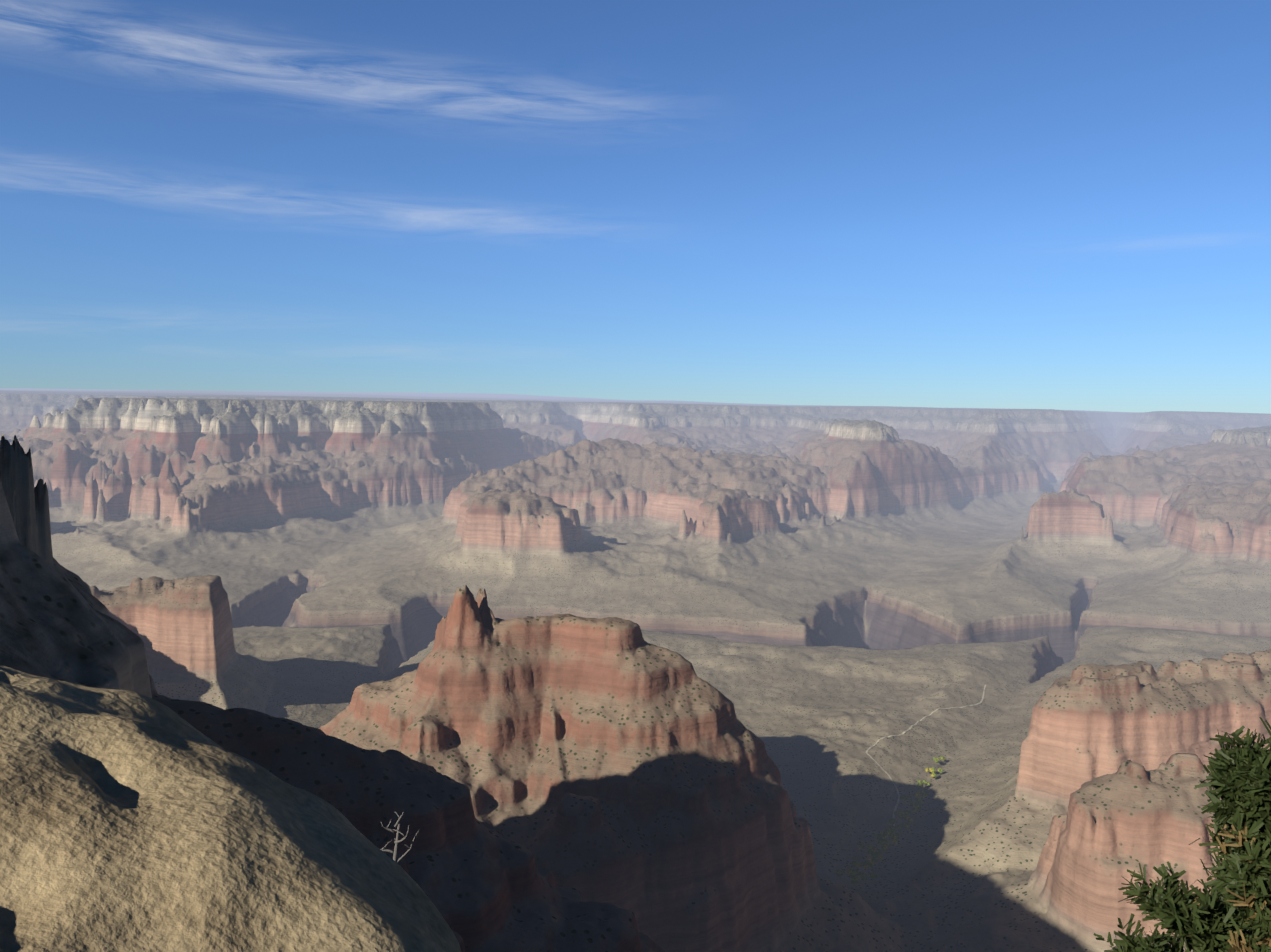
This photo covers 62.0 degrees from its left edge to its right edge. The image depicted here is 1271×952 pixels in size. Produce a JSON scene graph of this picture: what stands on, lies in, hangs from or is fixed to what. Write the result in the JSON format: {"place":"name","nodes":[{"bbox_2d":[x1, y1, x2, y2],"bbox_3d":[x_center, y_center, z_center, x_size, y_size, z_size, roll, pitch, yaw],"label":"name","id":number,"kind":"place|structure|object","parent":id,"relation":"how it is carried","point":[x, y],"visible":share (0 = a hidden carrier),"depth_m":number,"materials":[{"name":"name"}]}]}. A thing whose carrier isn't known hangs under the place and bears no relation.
{"place":"outdoors","nodes":[
{"label":"outdoors","id":0,"kind":"place"},
{"bbox_2d":[0,388,1270,951],"bbox_3d":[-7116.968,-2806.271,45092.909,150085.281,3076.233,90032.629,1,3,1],"label":"canyon ground","id":1,"kind":"structure","parent":0,"point":[562,674],"depth_m":4250.64,"materials":[{"name":"brown stone"}]},
{"bbox_2d":[0,665,460,951],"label":"rim boulder","id":2,"kind":"object","parent":1,"relation":"on","point":[131,821],"visible":1,"depth_m":2.24,"materials":[{"name":"stone"}]},
{"bbox_2d":[380,812,418,862],"bbox_3d":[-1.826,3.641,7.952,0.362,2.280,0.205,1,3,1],"label":"dead snag","id":3,"kind":"object","parent":1,"relation":"on","point":[395,851],"visible":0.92,"depth_m":7.90,"materials":[{"name":"grey wood"}]},
{"bbox_2d":[836,756,945,884],"bbox_3d":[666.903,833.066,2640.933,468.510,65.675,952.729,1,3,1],"label":"indian garden cottonwoods","id":4,"kind":"object","parent":1,"relation":"on","point":[855,875],"visible":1,"depth_m":2449.59,"materials":[{"name":"green plant"}]},
{"bbox_2d":[866,685,985,825],"bbox_3d":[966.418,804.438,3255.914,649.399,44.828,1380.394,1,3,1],"label":"trail","id":5,"kind":"object","parent":1,"relation":"on","point":[896,805],"visible":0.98,"depth_m":3149.44,"materials":[{"name":"beige soil"}]},
{"bbox_2d":[1093,717,1270,951],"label":"pinyon pine","id":6,"kind":"object","parent":1,"relation":"on","point":[1231,912],"visible":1,"depth_m":8.91,"materials":[{"name":"green plant"}]},
{"bbox_2d":[0,0,1270,413],"label":"sky","id":7,"kind":"structure","parent":0,"point":[998,204],"materials":[{"name":"blue"}]}
]}

